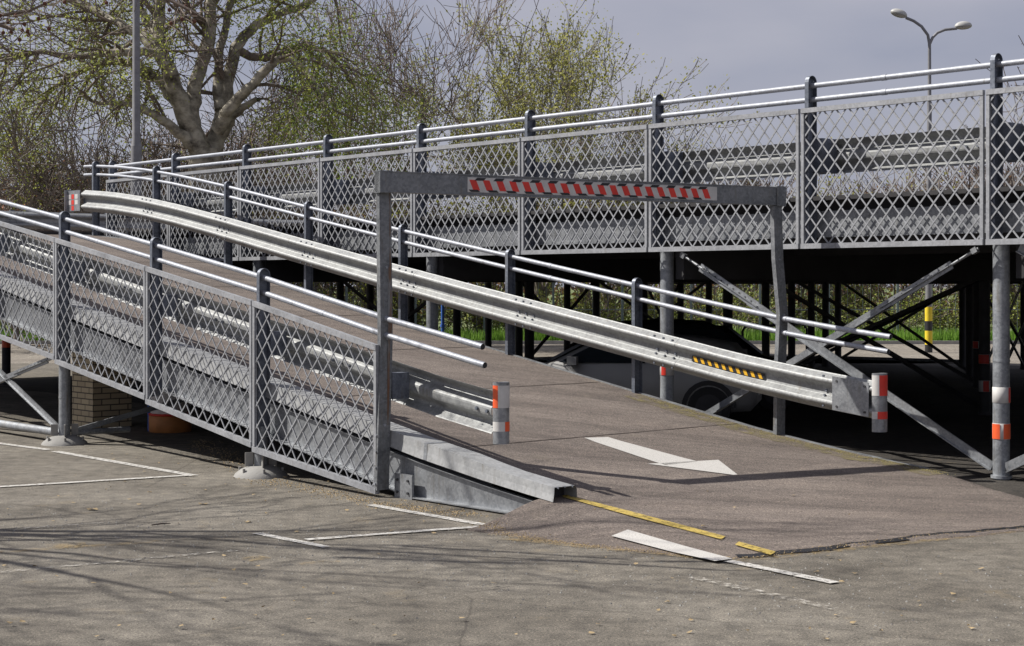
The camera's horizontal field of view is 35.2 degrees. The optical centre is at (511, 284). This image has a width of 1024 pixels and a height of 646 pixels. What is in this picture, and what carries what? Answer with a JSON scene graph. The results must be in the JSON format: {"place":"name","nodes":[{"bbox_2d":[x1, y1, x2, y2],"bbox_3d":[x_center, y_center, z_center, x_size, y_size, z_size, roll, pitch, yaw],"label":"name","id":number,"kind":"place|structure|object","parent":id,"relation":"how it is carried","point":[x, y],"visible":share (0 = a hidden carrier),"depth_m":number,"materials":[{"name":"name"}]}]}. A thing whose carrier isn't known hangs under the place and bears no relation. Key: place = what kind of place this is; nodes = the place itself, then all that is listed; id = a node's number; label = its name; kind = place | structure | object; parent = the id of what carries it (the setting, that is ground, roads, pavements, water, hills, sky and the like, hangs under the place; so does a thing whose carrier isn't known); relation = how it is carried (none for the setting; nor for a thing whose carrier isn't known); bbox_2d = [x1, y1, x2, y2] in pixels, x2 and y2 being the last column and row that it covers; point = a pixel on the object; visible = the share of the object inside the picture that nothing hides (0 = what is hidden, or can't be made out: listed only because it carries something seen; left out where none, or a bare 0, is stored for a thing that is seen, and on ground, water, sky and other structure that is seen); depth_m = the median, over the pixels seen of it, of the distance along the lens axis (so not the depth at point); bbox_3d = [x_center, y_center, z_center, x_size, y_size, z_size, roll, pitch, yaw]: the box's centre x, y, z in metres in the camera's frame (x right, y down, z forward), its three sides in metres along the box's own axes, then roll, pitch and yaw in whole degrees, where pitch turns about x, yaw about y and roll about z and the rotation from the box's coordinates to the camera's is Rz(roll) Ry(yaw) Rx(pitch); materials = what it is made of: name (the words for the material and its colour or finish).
{"place":"outdoors","nodes":[
{"label":"outdoors","id":0,"kind":"place"},
{"bbox_2d":[0,344,1019,363],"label":"road","id":1,"kind":"structure","parent":0,"point":[21,355],"depth_m":49.99,"materials":[{"name":"asphalt"}]},
{"bbox_2d":[131,0,141,195],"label":"street lamp","id":2,"kind":"object","parent":1,"relation":"on","point":[136,150],"visible":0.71,"depth_m":45.90,"materials":[{"name":"metal"}]},
{"bbox_2d":[0,0,460,216],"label":"broad tree","id":3,"kind":"object","parent":1,"relation":"on","point":[187,131],"visible":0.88,"depth_m":54.28,"materials":[{"name":"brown plant"}]},
{"bbox_2d":[440,305,444,331],"bbox_3d":[-1.975,1.125,46.000,0.152,1.950,0.160,0,0,0],"label":"standpipe","id":4,"kind":"object","parent":1,"relation":"on","point":[442,325],"visible":0.42,"depth_m":45.96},
{"bbox_2d":[890,9,971,352],"bbox_3d":[12.981,-3.227,50.000,2.528,10.654,0.300,0,0,0],"label":"street lamp","id":5,"kind":"object","parent":1,"relation":"on","point":[961,25],"visible":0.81,"depth_m":49.93,"materials":[{"name":"grey metal"}]},
{"bbox_2d":[0,287,1023,645],"bbox_3d":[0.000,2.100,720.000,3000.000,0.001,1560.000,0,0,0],"label":"ground","id":6,"kind":"structure","parent":0,"point":[158,599],"depth_m":11.66,"materials":[{"name":"asphalt"}]},
{"bbox_2d":[0,442,49,449],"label":"parking line","id":7,"kind":"object","parent":6,"relation":"on","point":[25,446],"visible":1,"depth_m":20.89,"materials":[{"name":"paint"}]},
{"bbox_2d":[0,475,188,486],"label":"parking line","id":8,"kind":"object","parent":6,"relation":"on","point":[92,480],"visible":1,"depth_m":17.14,"materials":[{"name":"paint"}]},
{"bbox_2d":[72,352,130,428],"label":"brick pillar","id":9,"kind":"structure","parent":6,"relation":"on","point":[93,400],"depth_m":23.73,"materials":[{"name":"brick"}]},
{"bbox_2d":[0,70,215,348],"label":"thicket tree","id":10,"kind":"object","parent":6,"relation":"on","point":[47,189],"visible":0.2,"depth_m":54.07,"materials":[{"name":"brown plant"}]},
{"bbox_2d":[0,0,227,41],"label":"plane tree","id":11,"kind":"object","parent":6,"relation":"on","point":[16,13],"visible":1,"depth_m":12.89,"materials":[{"name":"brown plant"}]},
{"bbox_2d":[0,123,231,326],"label":"thicket tree","id":12,"kind":"object","parent":6,"relation":"on","point":[35,191],"visible":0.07,"depth_m":55.66,"materials":[{"name":"brown plant"}]},
{"bbox_2d":[7,550,237,570],"bbox_3d":[-2.952,2.092,12.249,1.835,0.001,0.077,0,0,-32],"label":"parking line","id":13,"kind":"object","parent":6,"relation":"on","point":[115,561],"visible":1,"depth_m":12.12,"materials":[{"name":"paint"}]},
{"bbox_2d":[51,451,195,475],"bbox_3d":[-4.614,2.092,19.011,0.131,0.001,3.440,0,0,-41],"label":"parking line","id":14,"kind":"object","parent":6,"relation":"on","point":[119,462],"visible":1,"depth_m":18.90,"materials":[{"name":"paint"}]},
{"bbox_2d":[148,392,190,432],"bbox_3d":[-4.913,1.700,23.145,0.630,0.800,0.604,0,0,0],"label":"drum","id":15,"kind":"object","parent":6,"relation":"on","point":[160,421],"visible":0.54,"depth_m":22.89,"materials":[{"name":"orange"}]},
{"bbox_2d":[253,532,329,546],"bbox_3d":[-1.819,2.092,13.256,0.092,0.001,1.002,0,0,-43],"label":"parking line","id":16,"kind":"object","parent":6,"relation":"on","point":[295,540],"visible":1,"depth_m":13.21,"materials":[{"name":"paint"}]},
{"bbox_2d":[189,440,491,516],"bbox_3d":[-2.607,2.094,18.003,1.233,0.012,8.348,0,0,-29],"label":"grit","id":17,"kind":"object","parent":6,"relation":"on","point":[412,506],"visible":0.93,"depth_m":16.02,"materials":[{"name":"gravel"}]},
{"bbox_2d":[305,526,476,539],"bbox_3d":[-0.881,2.088,13.657,1.821,0.001,0.097,0,0,-27],"label":"parking line","id":18,"kind":"object","parent":6,"relation":"on","point":[394,532],"visible":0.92,"depth_m":13.61,"materials":[{"name":"paint"}]},
{"bbox_2d":[370,504,479,524],"bbox_3d":[-0.806,2.092,14.745,0.106,0.001,1.665,0,0,-41],"label":"parking line","id":19,"kind":"object","parent":6,"relation":"on","point":[433,515],"visible":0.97,"depth_m":14.71,"materials":[{"name":"paint"}]},
{"bbox_2d":[0,234,928,513],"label":"ramp","id":20,"kind":"structure","parent":6,"relation":"on","point":[572,434],"depth_m":18.27,"materials":[{"name":"metal"}]},
{"bbox_2d":[0,199,486,493],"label":"railing","id":21,"kind":"object","parent":20,"relation":"on","point":[260,310],"visible":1,"depth_m":18.52,"materials":[{"name":"grey"}]},
{"bbox_2d":[0,227,509,444],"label":"guard rail","id":22,"kind":"object","parent":20,"relation":"attached to","point":[462,403],"visible":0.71,"depth_m":17.22,"materials":[{"name":"metal"}]},
{"bbox_2d":[64,190,887,431],"bbox_3d":[-2.281,-0.138,24.554,0.343,3.438,19.168,0,0,-42],"label":"guard rail","id":23,"kind":"object","parent":20,"relation":"attached to","point":[840,392],"visible":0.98,"depth_m":21.31,"materials":[{"name":"metal"}]},
{"bbox_2d":[83,161,891,392],"bbox_3d":[-2.148,-0.384,24.720,0.140,4.060,18.985,0,0,-41],"label":"railing","id":24,"kind":"object","parent":20,"relation":"on","point":[511,269],"visible":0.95,"depth_m":22.47,"materials":[{"name":"metal"}]},
{"bbox_2d":[374,170,787,489],"bbox_3d":[0.913,0.443,17.387,5.387,3.173,0.158,0,0,-33],"label":"height barrier","id":25,"kind":"object","parent":20,"relation":"on","point":[387,183],"visible":0.94,"depth_m":16.81,"materials":[{"name":"metal"}]},
{"bbox_2d":[626,394,947,474],"bbox_3d":[2.969,1.679,18.554,0.402,0.598,4.500,0,0,-41],"label":"moss stain","id":26,"kind":"object","parent":20,"relation":"on","point":[785,438],"visible":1,"depth_m":18.44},
{"bbox_2d":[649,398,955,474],"bbox_3d":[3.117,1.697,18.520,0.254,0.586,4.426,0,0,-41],"label":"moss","id":27,"kind":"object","parent":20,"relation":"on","point":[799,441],"visible":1,"depth_m":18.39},
{"bbox_2d":[3,444,1003,638],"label":"leaf litter","id":28,"kind":"object","parent":6,"relation":"on","point":[635,563],"visible":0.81,"depth_m":11.19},
{"bbox_2d":[0,289,1018,333],"bbox_3d":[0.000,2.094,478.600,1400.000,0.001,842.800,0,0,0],"label":"verge","id":29,"kind":"structure","parent":6,"relation":"on","point":[572,291],"depth_m":126.63,"materials":[{"name":"green plant"}]},
{"bbox_2d":[0,98,239,326],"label":"thicket tree","id":30,"kind":"object","parent":29,"relation":"on","point":[113,155],"depth_m":63.31,"materials":[{"name":"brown plant"}]},
{"bbox_2d":[0,76,316,231],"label":"thicket tree","id":31,"kind":"object","parent":29,"relation":"on","point":[11,133],"visible":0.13,"depth_m":55.75,"materials":[{"name":"brown plant"}]},
{"bbox_2d":[0,74,316,344],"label":"thicket tree","id":32,"kind":"object","parent":29,"relation":"on","point":[177,150],"visible":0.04,"depth_m":59.27,"materials":[{"name":"brown plant"}]},
{"bbox_2d":[20,107,356,292],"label":"thicket tree","id":33,"kind":"object","parent":29,"relation":"on","point":[229,149],"depth_m":66.64,"materials":[{"name":"grey plant"}]},
{"bbox_2d":[74,114,397,308],"bbox_3d":[-9.861,-2.362,64.997,14.986,10.362,12.389,0,0,37],"label":"thicket tree","id":34,"kind":"object","parent":29,"relation":"on","point":[306,180],"visible":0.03,"depth_m":62.51,"materials":[{"name":"grey plant"}]},
{"bbox_2d":[225,155,324,289],"bbox_3d":[-9.091,-1.359,60.823,6.315,6.962,6.812,0,0,28],"label":"budding shrub","id":35,"kind":"object","parent":29,"relation":"on","point":[282,218],"visible":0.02,"depth_m":59.77,"materials":[{"name":"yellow plant"}]},
{"bbox_2d":[148,97,446,304],"bbox_3d":[-9.476,-2.362,65.696,12.389,10.362,14.986,0,0,-21],"label":"thicket tree","id":36,"kind":"object","parent":29,"relation":"on","point":[316,173],"visible":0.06,"depth_m":63.93,"materials":[{"name":"brown plant"}]},
{"bbox_2d":[145,131,452,308],"bbox_3d":[-9.568,-1.735,61.229,14.236,8.906,11.770,0,0,-37],"label":"thicket tree","id":37,"kind":"object","parent":29,"relation":"on","point":[301,180],"visible":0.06,"depth_m":59.40,"materials":[{"name":"brown plant"}]},
{"bbox_2d":[204,6,408,285],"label":"bare tree","id":38,"kind":"object","parent":29,"relation":"on","point":[266,103],"visible":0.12,"depth_m":70.84,"materials":[{"name":"brown plant"}]},
{"bbox_2d":[292,282,336,297],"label":"hedge bush","id":39,"kind":"object","parent":29,"relation":"on","point":[315,286],"visible":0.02,"depth_m":61.12,"materials":[{"name":"green plant"}]},
{"bbox_2d":[290,168,375,300],"bbox_3d":[-6.637,-1.186,62.902,5.999,6.614,6.471,0,0,19],"label":"budding shrub","id":40,"kind":"object","parent":29,"relation":"on","point":[331,284],"visible":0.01,"depth_m":62.16,"materials":[{"name":"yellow plant"}]},
{"bbox_2d":[318,282,397,311],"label":"hedge bush","id":41,"kind":"object","parent":29,"relation":"on","point":[362,300],"visible":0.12,"depth_m":59.41,"materials":[{"name":"green plant"}]},
{"bbox_2d":[335,282,425,325],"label":"hedge bush","id":42,"kind":"object","parent":29,"relation":"on","point":[376,301],"visible":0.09,"depth_m":61.79,"materials":[{"name":"green plant"}]},
{"bbox_2d":[348,286,450,325],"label":"hedge bush","id":43,"kind":"object","parent":29,"relation":"on","point":[396,307],"visible":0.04,"depth_m":61.87,"materials":[{"name":"green plant"}]},
{"bbox_2d":[333,157,498,321],"bbox_3d":[-3.483,-1.532,61.301,6.630,7.310,7.152,0,0,-32],"label":"budding shrub","id":44,"kind":"object","parent":29,"relation":"on","point":[406,213],"visible":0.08,"depth_m":60.75,"materials":[{"name":"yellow plant"}]},
{"bbox_2d":[205,0,648,313],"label":"bare tree","id":45,"kind":"object","parent":29,"relation":"on","point":[389,36],"visible":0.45,"depth_m":61.09,"materials":[{"name":"brown plant"}]},
{"bbox_2d":[392,282,479,330],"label":"hedge bush","id":46,"kind":"object","parent":29,"relation":"on","point":[420,323],"visible":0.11,"depth_m":60.19,"materials":[{"name":"green plant"}]},
{"bbox_2d":[418,282,504,333],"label":"hedge bush","id":47,"kind":"object","parent":29,"relation":"on","point":[462,319],"visible":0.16,"depth_m":60.05,"materials":[{"name":"green plant"}]},
{"bbox_2d":[398,143,560,331],"bbox_3d":[-0.841,-1.532,60.361,6.630,7.310,7.152,0,0,-42],"label":"budding shrub","id":48,"kind":"object","parent":29,"relation":"on","point":[482,283],"visible":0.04,"depth_m":59.70,"materials":[{"name":"green plant"}]},
{"bbox_2d":[438,286,523,332],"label":"hedge bush","id":49,"kind":"object","parent":29,"relation":"on","point":[477,323],"visible":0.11,"depth_m":60.07,"materials":[{"name":"green plant"}]},
{"bbox_2d":[0,324,1017,340],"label":"grass","id":50,"kind":"structure","parent":29,"relation":"on","point":[756,335],"depth_m":57.56,"materials":[{"name":"plant"}]},
{"bbox_2d":[1,282,1019,335],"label":"wire fence","id":51,"kind":"object","parent":29,"relation":"on","point":[622,309],"visible":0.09,"depth_m":58.55,"materials":[{"name":"green metal"}]},
{"bbox_2d":[464,286,576,332],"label":"hedge bush","id":52,"kind":"object","parent":29,"relation":"on","point":[534,299],"visible":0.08,"depth_m":59.87,"materials":[{"name":"green plant"}]},
{"bbox_2d":[391,0,757,302],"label":"budding tree","id":53,"kind":"object","parent":29,"relation":"on","point":[550,61],"visible":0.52,"depth_m":65.06,"materials":[{"name":"green plant"}]},
{"bbox_2d":[541,292,618,320],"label":"hedge bush","id":54,"kind":"object","parent":29,"relation":"on","point":[577,306],"visible":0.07,"depth_m":59.97,"materials":[{"name":"green plant"}]},
{"bbox_2d":[539,282,631,320],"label":"hedge bush","id":55,"kind":"object","parent":29,"relation":"on","point":[588,307],"visible":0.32,"depth_m":60.70,"materials":[{"name":"green plant"}]},
{"bbox_2d":[536,140,642,319],"bbox_3d":[3.611,-1.705,61.574,7.493,7.658,6.946,0,0,-28],"label":"budding shrub","id":56,"kind":"object","parent":29,"relation":"on","point":[602,286],"visible":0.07,"depth_m":61.63,"materials":[{"name":"green plant"}]},
{"bbox_2d":[479,0,725,315],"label":"bare tree","id":57,"kind":"object","parent":29,"relation":"on","point":[685,146],"visible":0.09,"depth_m":67.54,"materials":[{"name":"grey plant"}]},
{"bbox_2d":[572,282,675,320],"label":"hedge bush","id":58,"kind":"object","parent":29,"relation":"on","point":[613,300],"visible":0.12,"depth_m":62.16,"materials":[{"name":"green plant"}]},
{"bbox_2d":[601,284,699,320],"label":"hedge bush","id":59,"kind":"object","parent":29,"relation":"on","point":[649,313],"visible":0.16,"depth_m":61.59,"materials":[{"name":"green plant"}]},
{"bbox_2d":[300,199,1015,317],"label":"distant wood","id":60,"kind":"object","parent":29,"relation":"on","point":[574,294],"visible":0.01,"depth_m":106.14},
{"bbox_2d":[598,153,744,306],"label":"bare shrub","id":61,"kind":"object","parent":29,"relation":"on","point":[674,285],"depth_m":67.06,"materials":[{"name":"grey plant"}]},
{"bbox_2d":[624,284,722,320],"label":"hedge bush","id":62,"kind":"object","parent":29,"relation":"on","point":[675,302],"visible":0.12,"depth_m":61.00,"materials":[{"name":"green plant"}]},
{"bbox_2d":[659,284,757,327],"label":"hedge bush","id":63,"kind":"object","parent":29,"relation":"on","point":[717,300],"visible":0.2,"depth_m":60.98,"materials":[{"name":"green plant"}]},
{"bbox_2d":[648,145,798,320],"bbox_3d":[8.255,-1.812,63.767,8.043,7.864,8.198,0,0,10],"label":"bare shrub","id":64,"kind":"object","parent":29,"relation":"on","point":[741,181],"visible":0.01,"depth_m":63.16,"materials":[{"name":"grey plant"}]},
{"bbox_2d":[685,284,804,330],"bbox_3d":[8.515,1.104,60.093,4.116,3.380,4.332,0,0,-35],"label":"hedge bush","id":65,"kind":"object","parent":29,"relation":"on","point":[749,316],"visible":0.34,"depth_m":60.01,"materials":[{"name":"green plant"}]},
{"bbox_2d":[684,174,846,330],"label":"bare shrub","id":66,"kind":"object","parent":29,"relation":"on","point":[780,184],"visible":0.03,"depth_m":65.19,"materials":[{"name":"grey plant"}]},
{"bbox_2d":[721,284,821,327],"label":"hedge bush","id":67,"kind":"object","parent":29,"relation":"on","point":[772,303],"visible":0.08,"depth_m":62.47,"materials":[{"name":"green plant"}]},
{"bbox_2d":[729,174,863,327],"bbox_3d":[11.286,-1.452,63.424,6.994,7.148,6.484,0,0,34],"label":"budding shrub","id":68,"kind":"object","parent":29,"relation":"on","point":[802,291],"visible":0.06,"depth_m":62.53,"materials":[{"name":"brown plant"}]},
{"bbox_2d":[754,284,857,330],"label":"hedge bush","id":69,"kind":"object","parent":29,"relation":"on","point":[804,297],"visible":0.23,"depth_m":61.90,"materials":[{"name":"green plant"}]},
{"bbox_2d":[795,284,892,329],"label":"hedge bush","id":70,"kind":"object","parent":29,"relation":"on","point":[843,319],"visible":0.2,"depth_m":62.34,"materials":[{"name":"green plant"}]},
{"bbox_2d":[804,284,914,331],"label":"hedge bush","id":71,"kind":"object","parent":29,"relation":"on","point":[867,295],"visible":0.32,"depth_m":62.38,"materials":[{"name":"green plant"}]},
{"bbox_2d":[795,137,961,326],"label":"budding shrub","id":72,"kind":"object","parent":29,"relation":"on","point":[841,193],"visible":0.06,"depth_m":65.70,"materials":[{"name":"green plant"}]},
{"bbox_2d":[819,170,966,314],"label":"bare shrub","id":73,"kind":"object","parent":29,"relation":"on","point":[904,287],"visible":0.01,"depth_m":66.98,"materials":[{"name":"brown plant"}]},
{"bbox_2d":[841,285,952,333],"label":"hedge bush","id":74,"kind":"object","parent":29,"relation":"on","point":[894,312],"visible":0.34,"depth_m":59.53,"materials":[{"name":"green plant"}]},
{"bbox_2d":[865,284,958,331],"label":"hedge bush","id":75,"kind":"object","parent":29,"relation":"on","point":[940,307],"visible":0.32,"depth_m":61.90,"materials":[{"name":"green plant"}]},
{"bbox_2d":[849,165,1023,331],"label":"bare shrub","id":76,"kind":"object","parent":29,"relation":"on","point":[933,187],"visible":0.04,"depth_m":62.55,"materials":[{"name":"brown plant"}]},
{"bbox_2d":[902,284,992,333],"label":"hedge bush","id":77,"kind":"object","parent":29,"relation":"on","point":[940,312],"visible":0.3,"depth_m":61.92,"materials":[{"name":"green plant"}]},
{"bbox_2d":[879,164,1022,302],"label":"bare shrub","id":78,"kind":"object","parent":29,"relation":"on","point":[959,188],"visible":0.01,"depth_m":65.27,"materials":[{"name":"brown plant"}]},
{"bbox_2d":[933,296,1019,332],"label":"hedge bush","id":79,"kind":"object","parent":29,"relation":"on","point":[991,320],"visible":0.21,"depth_m":61.30,"materials":[{"name":"green plant"}]},
{"bbox_2d":[937,126,1023,327],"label":"bare shrub","id":80,"kind":"object","parent":29,"relation":"on","point":[1005,173],"visible":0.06,"depth_m":63.28,"materials":[{"name":"brown plant"}]},
{"bbox_2d":[946,163,1023,294],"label":"bare shrub","id":81,"kind":"object","parent":29,"relation":"on","point":[1011,289],"depth_m":61.83,"materials":[{"name":"brown plant"}]},
{"bbox_2d":[976,35,1023,179],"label":"bare tree","id":82,"kind":"object","parent":29,"relation":"on","point":[1013,93],"visible":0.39,"depth_m":63.44,"materials":[{"name":"grey plant"}]},
{"bbox_2d":[990,284,1019,331],"bbox_3d":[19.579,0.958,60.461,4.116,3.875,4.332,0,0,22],"label":"hedge bush","id":83,"kind":"object","parent":29,"relation":"on","point":[1013,311],"visible":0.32,"depth_m":60.42,"materials":[{"name":"green plant"}]},
{"bbox_2d":[0,341,1019,343],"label":"kerb","id":84,"kind":"structure","parent":6,"relation":"on","point":[752,342],"depth_m":57.01,"materials":[{"name":"concrete"}]},
{"bbox_2d":[0,490,1023,645],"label":"grit","id":85,"kind":"object","parent":6,"relation":"on","point":[483,564],"visible":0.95,"depth_m":12.15,"materials":[{"name":"gravel"}]},
{"bbox_2d":[8,186,1023,479],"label":"parking deck","id":86,"kind":"structure","parent":6,"relation":"on","point":[974,272],"depth_m":23.19,"materials":[{"name":"metal"}]},
{"bbox_2d":[0,210,313,230],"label":"guard rail","id":87,"kind":"object","parent":86,"relation":"on","point":[85,217],"visible":0.22,"depth_m":38.73,"materials":[{"name":"metal"}]},
{"bbox_2d":[106,53,1023,260],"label":"railing","id":88,"kind":"object","parent":86,"relation":"on","point":[653,136],"visible":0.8,"depth_m":20.84,"materials":[{"name":"grey"}]},
{"bbox_2d":[115,122,1023,218],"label":"guard rail","id":89,"kind":"object","parent":88,"relation":"attached to","point":[955,143],"visible":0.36,"depth_m":20.29,"materials":[{"name":"metal"}]},
{"bbox_2d":[689,576,815,604],"bbox_3d":[1.690,2.088,10.983,0.107,0.001,1.369,0,0,-35],"label":"parking line","id":90,"kind":"object","parent":6,"relation":"on","point":[756,589],"visible":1,"depth_m":11.06,"materials":[{"name":"paint"}]},
{"bbox_2d":[720,559,838,582],"bbox_3d":[1.928,2.088,11.815,0.108,0.001,1.183,0,0,-35],"label":"parking line","id":91,"kind":"object","parent":6,"relation":"on","point":[777,570],"visible":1,"depth_m":11.80,"materials":[{"name":"paint"}]},
{"bbox_2d":[0,355,1023,497],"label":"bay pavement","id":92,"kind":"structure","parent":0,"point":[905,438],"depth_m":24.58,"materials":[{"name":"asphalt"}]},
{"bbox_2d":[2,336,10,384],"bbox_3d":[-10.648,1.590,34.000,0.179,1.020,0.184,0,0,0],"label":"marker post","id":93,"kind":"object","parent":92,"relation":"on","point":[6,357],"visible":0.76,"depth_m":33.93,"materials":[{"name":"paint"}]},
{"bbox_2d":[543,332,761,417],"bbox_3d":[1.811,1.408,24.598,3.922,1.377,2.080,0,0,12],"label":"parked car","id":94,"kind":"object","parent":92,"relation":"on","point":[699,393],"visible":0.23,"depth_m":23.72,"materials":[{"name":"silver metal"}]},
{"bbox_2d":[567,319,822,410],"bbox_3d":[2.978,1.338,27.599,4.522,1.517,2.140,0,0,-6],"label":"parked car","id":95,"kind":"object","parent":92,"relation":"on","point":[700,328],"visible":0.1,"depth_m":26.96,"materials":[{"name":"paint"}]},
{"bbox_2d":[770,323,807,348],"bbox_3d":[7.939,1.598,46.500,1.170,1.003,0.074,0,0,0],"label":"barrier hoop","id":96,"kind":"object","parent":92,"relation":"on","point":[805,326],"visible":0.2,"depth_m":46.47,"materials":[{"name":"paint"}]},
{"bbox_2d":[0,0,1023,286],"label":"sky","id":97,"kind":"structure","parent":0,"point":[758,44],"materials":[{"name":"grey"}]},
{"bbox_2d":[466,458,1023,558],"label":"pavement","id":98,"kind":"structure","parent":0,"point":[771,511],"depth_m":14.35,"materials":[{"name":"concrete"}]},
{"bbox_2d":[469,515,745,560],"bbox_3d":[0.536,2.054,13.136,3.013,0.092,0.726,0,0,45],"label":"grit","id":99,"kind":"object","parent":98,"relation":"on","point":[555,541],"visible":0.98,"depth_m":13.08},
{"bbox_2d":[563,495,724,538],"bbox_3d":[1.084,1.968,13.831,0.165,0.157,2.063,0,0,-40],"label":"edge line","id":100,"kind":"object","parent":98,"relation":"on","point":[658,520],"visible":1,"depth_m":13.76,"materials":[{"name":"yellow paint"}]},
{"bbox_2d":[612,530,731,560],"bbox_3d":[1.252,2.049,12.752,0.223,0.055,1.309,0,0,-34],"label":"road marking","id":101,"kind":"object","parent":98,"relation":"on","point":[637,537],"visible":1,"depth_m":12.81,"materials":[{"name":"paint"}]},
{"bbox_2d":[735,542,775,554],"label":"edge line","id":102,"kind":"object","parent":98,"relation":"on","point":[756,548],"visible":1,"depth_m":12.64,"materials":[{"name":"yellow paint"}]},
{"bbox_2d":[733,527,1021,559],"bbox_3d":[3.096,2.079,13.194,3.390,0.018,0.223,0,0,-30],"label":"grit","id":103,"kind":"object","parent":98,"relation":"on","point":[859,543],"visible":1,"depth_m":12.96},
{"bbox_2d":[735,525,1023,556],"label":"ground crack","id":104,"kind":"object","parent":98,"relation":"on","point":[835,546],"visible":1,"depth_m":13.07,"materials":[{"name":"asphalt"}]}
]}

